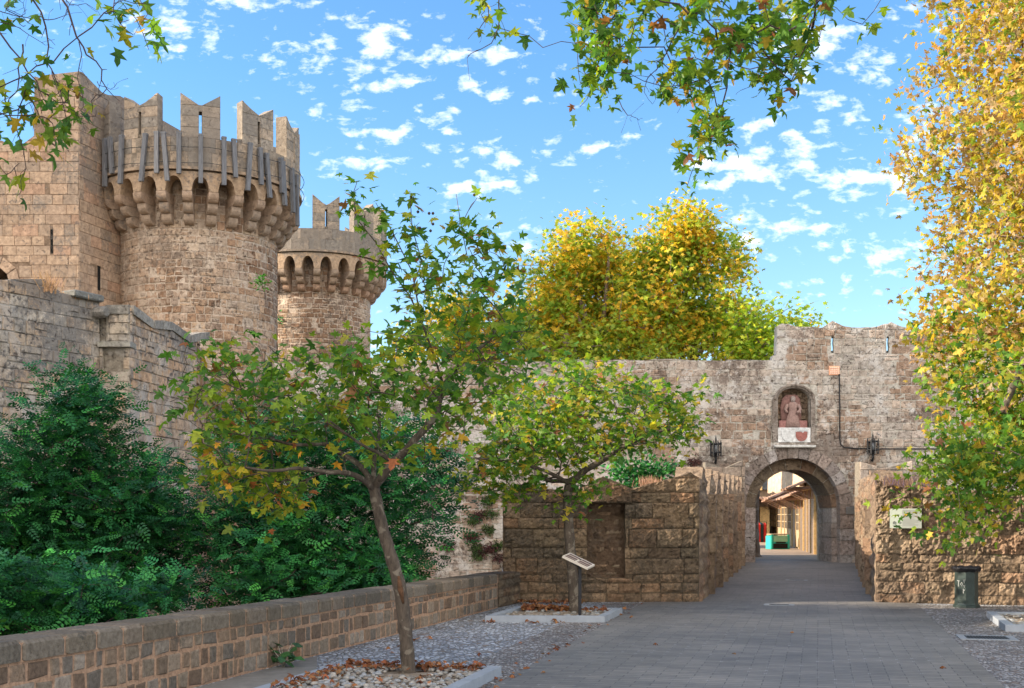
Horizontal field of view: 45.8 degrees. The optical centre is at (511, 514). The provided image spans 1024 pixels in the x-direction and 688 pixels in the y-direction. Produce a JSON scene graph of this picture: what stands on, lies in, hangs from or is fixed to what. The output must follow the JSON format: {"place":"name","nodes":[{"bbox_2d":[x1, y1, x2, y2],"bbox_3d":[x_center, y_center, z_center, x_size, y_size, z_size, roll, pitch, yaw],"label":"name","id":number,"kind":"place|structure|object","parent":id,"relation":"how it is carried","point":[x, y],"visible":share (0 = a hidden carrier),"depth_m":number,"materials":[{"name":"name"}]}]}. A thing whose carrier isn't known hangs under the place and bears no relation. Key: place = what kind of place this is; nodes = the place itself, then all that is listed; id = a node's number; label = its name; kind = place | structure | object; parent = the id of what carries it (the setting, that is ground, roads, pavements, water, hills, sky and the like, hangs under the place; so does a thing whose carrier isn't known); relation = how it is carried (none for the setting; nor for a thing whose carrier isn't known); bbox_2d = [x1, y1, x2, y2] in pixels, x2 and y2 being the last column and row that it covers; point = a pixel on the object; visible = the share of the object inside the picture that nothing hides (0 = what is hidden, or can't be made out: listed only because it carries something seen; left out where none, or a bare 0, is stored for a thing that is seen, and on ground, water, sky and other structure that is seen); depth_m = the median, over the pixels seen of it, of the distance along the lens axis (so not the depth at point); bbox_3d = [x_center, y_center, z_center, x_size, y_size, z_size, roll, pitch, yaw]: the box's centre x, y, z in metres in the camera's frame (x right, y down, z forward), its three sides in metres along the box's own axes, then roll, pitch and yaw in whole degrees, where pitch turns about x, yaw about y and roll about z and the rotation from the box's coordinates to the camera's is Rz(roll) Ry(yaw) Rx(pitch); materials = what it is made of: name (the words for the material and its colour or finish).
{"place":"outdoors","nodes":[
{"label":"outdoors","id":0,"kind":"place"},
{"bbox_2d":[0,71,179,305],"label":"square tower","id":1,"kind":"structure","parent":0,"point":[64,228],"depth_m":41.99,"materials":[{"name":"beige stone"}]},
{"bbox_2d":[277,194,387,362],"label":"round tower","id":2,"kind":"structure","parent":0,"point":[326,287],"depth_m":61.14,"materials":[{"name":"beige stone"}]},
{"bbox_2d":[277,310,283,323],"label":"plant","id":3,"kind":"object","parent":2,"relation":"attached to","point":[278,319],"visible":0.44,"depth_m":61.00,"materials":[{"name":"green plant"}]},
{"bbox_2d":[0,0,1023,361],"label":"sky","id":4,"kind":"structure","parent":0,"point":[383,87],"materials":[{"name":"blue"}]},
{"bbox_2d":[194,559,1023,687],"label":"plaza terrain","id":5,"kind":"structure","parent":0,"point":[469,638],"depth_m":16.32,"materials":[{"name":"stone"}]},
{"bbox_2d":[0,574,497,687],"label":"parapet wall","id":6,"kind":"structure","parent":5,"relation":"on","point":[192,649],"depth_m":12.44,"materials":[{"name":"stone"}]},
{"bbox_2d":[0,619,9,633],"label":"evergreen sprig","id":7,"kind":"object","parent":6,"relation":"attached to","point":[4,620],"visible":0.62,"depth_m":10.43,"materials":[{"name":"green plant"}]},
{"bbox_2d":[196,656,316,687],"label":"concrete strip","id":8,"kind":"object","parent":5,"relation":"on","point":[260,678],"visible":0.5,"depth_m":12.73,"materials":[{"name":"grey concrete"}]},
{"bbox_2d":[270,641,305,666],"bbox_3d":[-2.543,1.555,13.529,0.492,0.320,0.402,0,0,0],"label":"weed","id":9,"kind":"object","parent":8,"relation":"on","point":[282,658],"visible":0.99,"depth_m":13.53,"materials":[{"name":"green plant"}]},
{"bbox_2d":[255,662,501,687],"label":"planter","id":10,"kind":"object","parent":5,"relation":"on","point":[483,676],"visible":0.3,"depth_m":12.26,"materials":[{"name":"stone"}]},
{"bbox_2d":[154,171,553,673],"bbox_3d":[-1.580,-0.925,12.654,4.052,5.311,2.897,0,0,0],"label":"plane tree","id":11,"kind":"object","parent":10,"relation":"in","point":[229,429],"visible":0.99,"depth_m":12.38,"materials":[{"name":"green plant"}]},
{"bbox_2d":[275,664,480,687],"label":"pebbles","id":12,"kind":"object","parent":10,"relation":"in","point":[386,682],"visible":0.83,"depth_m":11.91,"materials":[{"name":"white gravel"}]},
{"bbox_2d":[270,658,486,687],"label":"fallen leaves","id":13,"kind":"object","parent":10,"relation":"in","point":[423,666],"visible":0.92,"depth_m":12.57,"materials":[{"name":"brown plant"}]},
{"bbox_2d":[376,276,557,361],"bbox_3d":[-1.810,-4.109,51.488,8.372,11.708,6.094,0,0,0],"label":"plane tree","id":14,"kind":"object","parent":5,"relation":"on","point":[452,318],"visible":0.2,"depth_m":50.74,"materials":[{"name":"green plant"}]},
{"bbox_2d":[475,571,520,607],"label":"parapet end","id":15,"kind":"structure","parent":5,"relation":"on","point":[509,588],"depth_m":22.83,"materials":[{"name":"stone"}]},
{"bbox_2d":[485,606,621,622],"bbox_3d":[0.743,1.675,20.046,1.853,0.150,2.218,0,0,14],"label":"planter","id":16,"kind":"object","parent":5,"relation":"on","point":[502,617],"visible":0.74,"depth_m":19.19,"materials":[{"name":"concrete"}]},
{"bbox_2d":[481,598,608,622],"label":"fallen leaves","id":17,"kind":"object","parent":16,"relation":"in","point":[533,606],"visible":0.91,"depth_m":20.81,"materials":[{"name":"brown plant"}]},
{"bbox_2d":[505,609,606,614],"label":"pebbles","id":18,"kind":"object","parent":16,"relation":"in","point":[598,612],"visible":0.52,"depth_m":20.25,"materials":[{"name":"grey gravel"}]},
{"bbox_2d":[562,553,594,614],"bbox_3d":[1.088,1.163,19.830,0.463,1.075,0.342,0,0,20],"label":"lectern sign","id":19,"kind":"object","parent":16,"relation":"on","point":[578,562],"visible":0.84,"depth_m":19.87,"materials":[{"name":"metal"}]},
{"bbox_2d":[442,332,722,612],"bbox_3d":[1.175,-0.597,20.453,4.818,4.717,3.633,0,0,0],"label":"plane tree","id":20,"kind":"object","parent":16,"relation":"in","point":[574,418],"visible":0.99,"depth_m":20.05,"materials":[{"name":"green plant"}]},
{"bbox_2d":[469,602,643,687],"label":"pebble border","id":21,"kind":"object","parent":5,"relation":"on","point":[527,652],"visible":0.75,"depth_m":15.65,"materials":[{"name":"grey gravel"}]},
{"bbox_2d":[494,198,662,360],"bbox_3d":[2.950,-5.652,50.858,7.421,14.760,7.316,0,0,0],"label":"plane tree","id":22,"kind":"object","parent":5,"relation":"on","point":[570,278],"visible":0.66,"depth_m":49.11,"materials":[{"name":"yellow plant"}]},
{"bbox_2d":[477,305,698,361],"bbox_3d":[2.942,-3.389,48.434,9.192,10.192,4.462,0,0,0],"label":"leafy tree","id":23,"kind":"object","parent":5,"relation":"on","point":[568,342],"visible":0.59,"depth_m":47.95,"materials":[{"name":"green plant"}]},
{"bbox_2d":[503,461,745,601],"bbox_3d":[5.133,1.418,32.843,3.952,6.564,20.971,0,0,21],"label":"outwork","id":24,"kind":"object","parent":5,"relation":"on","point":[679,536],"visible":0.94,"depth_m":23.68,"materials":[{"name":"stone"}]},
{"bbox_2d":[587,503,623,576],"bbox_3d":[1.839,0.493,24.089,0.739,1.479,0.423,0,0,0],"label":"blocked doorway","id":25,"kind":"structure","parent":24,"relation":"in","point":[605,537],"depth_m":23.90,"materials":[{"name":"stone"}]},
{"bbox_2d":[600,450,678,487],"bbox_3d":[2.703,-0.818,25.203,1.881,1.182,0.978,0,0,0],"label":"creeper","id":26,"kind":"object","parent":24,"relation":"on","point":[626,475],"visible":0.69,"depth_m":25.09,"materials":[{"name":"green plant"}]},
{"bbox_2d":[632,474,662,485],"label":"dry grass","id":27,"kind":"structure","parent":24,"relation":"on","point":[645,481],"depth_m":24.11,"materials":[{"name":"beige plant"}]},
{"bbox_2d":[599,211,682,359],"bbox_3d":[5.143,-5.675,53.520,6.437,14.845,5.556,0,0,25],"label":"plane tree","id":28,"kind":"object","parent":5,"relation":"on","point":[634,230],"visible":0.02,"depth_m":52.63,"materials":[{"name":"yellow plant"}]},
{"bbox_2d":[759,480,770,533],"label":"end house","id":29,"kind":"structure","parent":5,"relation":"on","point":[764,515],"depth_m":90.83,"materials":[{"name":"beige paint"}]},
{"bbox_2d":[760,480,767,489],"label":"window","id":30,"kind":"structure","parent":29,"relation":"in","point":[765,486],"depth_m":90.79,"materials":[{"name":"glass"}]},
{"bbox_2d":[760,507,768,533],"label":"door","id":31,"kind":"structure","parent":29,"relation":"in","point":[764,513],"depth_m":90.81,"materials":[{"name":"beige wood"}]},
{"bbox_2d":[854,461,1023,604],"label":"bastion","id":32,"kind":"object","parent":5,"relation":"on","point":[896,565],"visible":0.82,"depth_m":23.32,"materials":[{"name":"stone"}]},
{"bbox_2d":[890,509,921,527],"bbox_3d":[7.587,0.066,23.370,0.580,0.376,0.194,0,0,17],"label":"heritage sign","id":33,"kind":"object","parent":32,"relation":"attached to","point":[906,522],"visible":0.8,"depth_m":23.28,"materials":[{"name":"white metal"}]},
{"bbox_2d":[874,474,940,488],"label":"dry grass","id":34,"kind":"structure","parent":32,"relation":"on","point":[890,480],"depth_m":23.32,"materials":[{"name":"beige plant"}]},
{"bbox_2d":[918,605,1023,687],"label":"pebble verge","id":35,"kind":"structure","parent":5,"relation":"on","point":[1002,662],"depth_m":16.40,"materials":[{"name":"grey gravel"}]},
{"bbox_2d":[464,0,890,198],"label":"overhanging plane","id":36,"kind":"object","parent":35,"relation":"on","point":[739,39],"visible":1,"depth_m":8.91,"materials":[{"name":"green plant"}]},
{"bbox_2d":[862,0,1023,567],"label":"plane tree","id":37,"kind":"object","parent":35,"relation":"on","point":[987,324],"visible":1,"depth_m":19.21,"materials":[{"name":"yellow plant"}]},
{"bbox_2d":[951,565,980,607],"bbox_3d":[8.364,1.317,22.300,0.538,0.767,0.536,0,0,0],"label":"litter bin","id":38,"kind":"object","parent":35,"relation":"on","point":[966,586],"visible":1,"depth_m":22.13,"materials":[{"name":"metal"}]},
{"bbox_2d":[955,634,1019,640],"bbox_3d":[6.552,1.700,16.732,0.750,0.024,0.650,0,0,14],"label":"drain cover","id":39,"kind":"object","parent":35,"relation":"on","point":[988,637],"visible":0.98,"depth_m":16.69,"materials":[{"name":"metal"}]},
{"bbox_2d":[987,611,1023,631],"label":"planter","id":40,"kind":"object","parent":5,"relation":"on","point":[1001,622],"visible":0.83,"depth_m":18.58,"materials":[{"name":"stone"}]},
{"bbox_2d":[999,614,1023,623],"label":"pebbles","id":41,"kind":"object","parent":40,"relation":"in","point":[1013,620],"visible":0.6,"depth_m":19.10,"materials":[{"name":"white gravel"}]},
{"bbox_2d":[490,560,1004,687],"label":"road","id":42,"kind":"structure","parent":0,"point":[843,626],"depth_m":15.86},
{"bbox_2d":[386,603,945,687],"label":"scattered leaves","id":43,"kind":"object","parent":42,"relation":"on","point":[557,649],"visible":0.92,"depth_m":15.15,"materials":[{"name":"brown plant"}]},
{"bbox_2d":[764,603,794,605],"bbox_3d":[5.036,1.700,22.849,0.560,0.024,0.420,0,0,14],"label":"drain cover","id":44,"kind":"object","parent":42,"relation":"on","point":[768,604],"visible":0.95,"depth_m":22.84,"materials":[{"name":"metal"}]},
{"bbox_2d":[766,534,789,548],"bbox_3d":[13.155,1.315,59.980,1.000,0.770,0.740,0,0,-8],"label":"chest freezer","id":45,"kind":"object","parent":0,"point":[777,541],"visible":0.99,"depth_m":59.65,"materials":[{"name":"teal paint"}]},
{"bbox_2d":[755,542,816,558],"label":"street","id":46,"kind":"structure","parent":0,"point":[791,553],"depth_m":51.80,"materials":[{"name":"stone"}]},
{"bbox_2d":[587,181,770,360],"bbox_3d":[7.118,-5.817,50.150,8.217,15.070,7.444,0,0,0],"label":"plane tree","id":47,"kind":"object","parent":46,"relation":"on","point":[692,240],"visible":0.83,"depth_m":48.86,"materials":[{"name":"yellow plant"}]},
{"bbox_2d":[759,522,766,541],"bbox_3d":[12.459,1.019,61.627,1.126,1.362,0.466,0,0,-17],"label":"clothes rail","id":48,"kind":"object","parent":46,"relation":"on","point":[762,531],"visible":0.31,"depth_m":61.52,"materials":[{"name":"red metal"}]},
{"bbox_2d":[692,271,834,556],"bbox_3d":[9.737,-3.922,48.748,4.720,11.285,5.491,0,0,-28],"label":"leafy tree","id":49,"kind":"object","parent":46,"relation":"on","point":[753,344],"visible":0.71,"depth_m":47.94,"materials":[{"name":"green plant"}]},
{"bbox_2d":[759,494,782,533],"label":"shop front","id":50,"kind":"object","parent":46,"relation":"on","point":[774,519],"visible":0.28,"depth_m":77.21,"materials":[{"name":"paint"}]},
{"bbox_2d":[770,506,772,533],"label":"door","id":51,"kind":"structure","parent":50,"relation":"in","point":[771,511],"depth_m":80.71,"materials":[{"name":"paint"}]},
{"bbox_2d":[773,506,775,533],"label":"door","id":52,"kind":"structure","parent":50,"relation":"in","point":[774,510],"depth_m":78.19,"materials":[{"name":"paint"}]},
{"bbox_2d":[777,505,779,533],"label":"door","id":53,"kind":"structure","parent":50,"relation":"in","point":[778,510],"depth_m":74.50,"materials":[{"name":"paint"}]},
{"bbox_2d":[763,491,793,546],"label":"shop front","id":54,"kind":"object","parent":46,"relation":"on","point":[786,520],"visible":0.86,"depth_m":66.80,"materials":[{"name":"paint"}]},
{"bbox_2d":[781,503,783,533],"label":"door","id":55,"kind":"structure","parent":54,"relation":"in","point":[782,508],"depth_m":71.14,"materials":[{"name":"paint"}]},
{"bbox_2d":[785,503,786,533],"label":"door","id":56,"kind":"structure","parent":54,"relation":"in","point":[785,503],"depth_m":68.41,"materials":[{"name":"paint"}]},
{"bbox_2d":[768,471,805,494],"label":"building","id":57,"kind":"structure","parent":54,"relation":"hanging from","point":[777,482],"depth_m":67.67,"materials":[{"name":"beige paint"}]},
{"bbox_2d":[788,502,790,544],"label":"door","id":58,"kind":"structure","parent":54,"relation":"in","point":[789,510],"depth_m":65.94,"materials":[{"name":"paint"}]},
{"bbox_2d":[771,491,805,549],"bbox_3d":[15.754,-1.400,60.351,5.170,6.200,6.940,0,0,9],"label":"shop front","id":59,"kind":"object","parent":46,"relation":"on","point":[796,505],"visible":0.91,"depth_m":60.26,"materials":[{"name":"paint"}]},
{"bbox_2d":[796,504,798,546],"bbox_3d":[14.283,0.525,60.587,0.050,2.150,1.883,0,0,9],"label":"door","id":60,"kind":"structure","parent":59,"relation":"in","point":[797,510],"depth_m":60.52,"materials":[{"name":"paint"}]},
{"bbox_2d":[780,480,816,553],"bbox_3d":[14.844,-0.800,54.284,5.170,5.000,5.470,0,0,9],"label":"shop front","id":61,"kind":"object","parent":46,"relation":"on","point":[809,517],"visible":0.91,"depth_m":53.83,"materials":[{"name":"paint"}]},
{"label":"ground","id":62,"kind":"structure","parent":0,"visible":0},
{"bbox_2d":[0,413,100,633],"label":"evergreen shrub","id":63,"kind":"object","parent":62,"relation":"on","point":[20,520],"visible":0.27,"depth_m":18.95,"materials":[{"name":"green plant"}]},
{"bbox_2d":[0,279,109,634],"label":"moat wall","id":64,"kind":"structure","parent":62,"relation":"on","point":[37,323],"depth_m":26.88,"materials":[{"name":"stone"}]},
{"bbox_2d":[30,267,65,293],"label":"dry grass","id":65,"kind":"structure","parent":64,"relation":"on","point":[47,288],"depth_m":27.01,"materials":[{"name":"beige plant"}]},
{"bbox_2d":[0,0,169,211],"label":"overhanging plane","id":66,"kind":"object","parent":62,"relation":"on","point":[49,134],"visible":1,"depth_m":8.99,"materials":[{"name":"green plant"}]},
{"bbox_2d":[0,341,193,619],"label":"evergreen shrub","id":67,"kind":"object","parent":62,"relation":"on","point":[69,428],"visible":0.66,"depth_m":19.37,"materials":[{"name":"green plant"}]},
{"bbox_2d":[0,539,224,635],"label":"evergreen shrub","id":68,"kind":"object","parent":62,"relation":"on","point":[69,600],"visible":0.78,"depth_m":15.20,"materials":[{"name":"green plant"}]},
{"bbox_2d":[70,424,232,622],"bbox_3d":[-6.304,1.650,20.887,2.793,6.519,4.046,0,0,0],"label":"evergreen shrub","id":69,"kind":"object","parent":62,"relation":"on","point":[151,483],"visible":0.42,"depth_m":20.23,"materials":[{"name":"green plant"}]},
{"bbox_2d":[97,305,229,615],"bbox_3d":[-9.381,-0.070,34.685,2.072,9.940,12.672,0,0,-2],"label":"moat turret","id":70,"kind":"object","parent":62,"relation":"on","point":[132,337],"visible":0.16,"depth_m":29.81,"materials":[{"name":"stone"}]},
{"bbox_2d":[100,93,303,605],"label":"round tower","id":71,"kind":"structure","parent":62,"relation":"on","point":[207,222],"depth_m":43.21,"materials":[{"name":"beige stone"}]},
{"bbox_2d":[249,273,272,291],"bbox_3d":[-8.886,-8.295,42.994,0.573,0.699,0.801,0,0,37],"label":"plant","id":72,"kind":"object","parent":71,"relation":"attached to","point":[257,281],"visible":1,"depth_m":42.99,"materials":[{"name":"green plant"}]},
{"bbox_2d":[205,522,425,605],"bbox_3d":[-3.084,2.499,20.039,3.929,4.820,2.826,0,0,0],"label":"evergreen shrub","id":73,"kind":"object","parent":62,"relation":"on","point":[278,570],"visible":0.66,"depth_m":19.48,"materials":[{"name":"green plant"}]},
{"bbox_2d":[155,371,488,610],"bbox_3d":[-3.224,1.273,21.171,5.678,7.287,4.488,0,0,0],"label":"evergreen shrub","id":74,"kind":"object","parent":62,"relation":"on","point":[304,531],"visible":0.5,"depth_m":20.37,"materials":[{"name":"green plant"}]},
{"bbox_2d":[273,321,1023,582],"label":"gate wall","id":75,"kind":"structure","parent":62,"relation":"on","point":[882,402],"depth_m":42.99,"materials":[{"name":"stone"}]},
{"bbox_2d":[440,540,456,553],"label":"wall tuft","id":76,"kind":"object","parent":75,"relation":"attached to","point":[447,546],"visible":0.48,"depth_m":42.88,"materials":[{"name":"green plant"}]},
{"bbox_2d":[460,515,480,526],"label":"wall tuft","id":77,"kind":"object","parent":75,"relation":"attached to","point":[473,521],"visible":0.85,"depth_m":42.88,"materials":[{"name":"green plant"}]},
{"bbox_2d":[463,534,484,544],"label":"wall tuft","id":78,"kind":"object","parent":75,"relation":"attached to","point":[472,538],"visible":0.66,"depth_m":42.89,"materials":[{"name":"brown plant"}]},
{"bbox_2d":[467,542,483,555],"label":"wall tuft","id":79,"kind":"object","parent":75,"relation":"attached to","point":[473,547],"visible":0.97,"depth_m":42.88,"materials":[{"name":"green plant"}]},
{"bbox_2d":[469,549,488,561],"bbox_3d":[-1.176,1.418,42.921,0.728,0.553,0.472,0,0,0],"label":"wall tuft","id":80,"kind":"object","parent":75,"relation":"attached to","point":[480,558],"visible":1,"depth_m":42.88,"materials":[{"name":"green plant"}]},
{"bbox_2d":[471,509,487,521],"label":"wall tuft","id":81,"kind":"object","parent":75,"relation":"attached to","point":[479,514],"visible":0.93,"depth_m":42.89,"materials":[{"name":"green plant"}]},
{"bbox_2d":[477,544,491,559],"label":"wall tuft","id":82,"kind":"object","parent":75,"relation":"attached to","point":[485,552],"visible":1,"depth_m":42.87,"materials":[{"name":"green plant"}]},
{"bbox_2d":[476,495,493,507],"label":"wall tuft","id":83,"kind":"object","parent":75,"relation":"attached to","point":[480,503],"visible":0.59,"depth_m":42.88,"materials":[{"name":"green plant"}]},
{"bbox_2d":[481,524,496,536],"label":"wall tuft","id":84,"kind":"object","parent":75,"relation":"attached to","point":[489,531],"visible":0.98,"depth_m":42.89,"materials":[{"name":"green plant"}]},
{"bbox_2d":[481,507,499,521],"bbox_3d":[-0.777,0.000,42.921,0.780,0.607,0.408,0,0,0],"label":"wall tuft","id":85,"kind":"object","parent":75,"relation":"attached to","point":[492,513],"visible":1,"depth_m":42.91,"materials":[{"name":"green plant"}]},
{"bbox_2d":[484,541,499,553],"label":"wall tuft","id":86,"kind":"object","parent":75,"relation":"attached to","point":[490,548],"visible":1,"depth_m":42.89,"materials":[{"name":"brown plant"}]},
{"bbox_2d":[488,553,502,567],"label":"wall tuft","id":87,"kind":"object","parent":75,"relation":"attached to","point":[498,558],"visible":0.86,"depth_m":42.88,"materials":[{"name":"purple plant"}]},
{"bbox_2d":[491,540,502,552],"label":"wall tuft","id":88,"kind":"object","parent":75,"relation":"attached to","point":[500,545],"visible":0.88,"depth_m":42.89,"materials":[{"name":"green plant"}]},
{"bbox_2d":[686,454,701,466],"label":"wall tuft","id":89,"kind":"object","parent":75,"relation":"attached to","point":[694,461],"visible":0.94,"depth_m":42.89,"materials":[{"name":"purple plant"}]},
{"bbox_2d":[710,436,721,463],"bbox_3d":[7.189,-2.304,42.749,0.421,1.033,0.422,0,0,-37],"label":"wall lantern","id":90,"kind":"object","parent":75,"relation":"attached to","point":[716,452],"depth_m":42.69,"materials":[{"name":"black metal"}]},
{"bbox_2d":[779,395,806,427],"bbox_3d":[10.010,-3.695,43.200,1.010,1.190,0.418,0,0,0],"label":"statue","id":91,"kind":"object","parent":75,"relation":"in","point":[790,411],"visible":1,"depth_m":43.16,"materials":[{"name":"pink stone"}]},
{"bbox_2d":[778,428,810,441],"bbox_3d":[10.010,-2.838,43.050,1.150,0.516,0.200,0,0,0],"label":"heraldic relief","id":92,"kind":"object","parent":75,"relation":"attached to","point":[794,434],"visible":1,"depth_m":42.95,"materials":[{"name":"white stone"}]},
{"bbox_2d":[829,366,838,374],"bbox_3d":[11.421,-5.117,42.960,0.370,0.318,0.080,0,0,0],"label":"lattice vent","id":93,"kind":"object","parent":75,"relation":"attached to","point":[833,370],"visible":1,"depth_m":42.95,"materials":[{"name":"ceramic"}]},
{"bbox_2d":[846,507,854,513],"bbox_3d":[12.040,-0.155,42.949,0.400,0.260,0.063,0,0,0],"label":"plaque","id":94,"kind":"object","parent":75,"relation":"attached to","point":[850,510],"visible":0.61,"depth_m":42.92,"materials":[{"name":"metal"}]},
{"bbox_2d":[867,434,878,461],"bbox_3d":[12.727,-2.390,42.749,0.421,1.033,0.422,0,0,-37],"label":"wall lantern","id":95,"kind":"object","parent":75,"relation":"attached to","point":[873,449],"depth_m":42.70,"materials":[{"name":"black metal"}]},
{"bbox_2d":[839,374,936,448],"bbox_3d":[14.420,-3.653,42.930,5.698,2.671,0.043,0,0,0],"label":"cable","id":96,"kind":"object","parent":75,"relation":"attached to","point":[864,448],"visible":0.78,"depth_m":42.91,"materials":[{"name":"black metal"}]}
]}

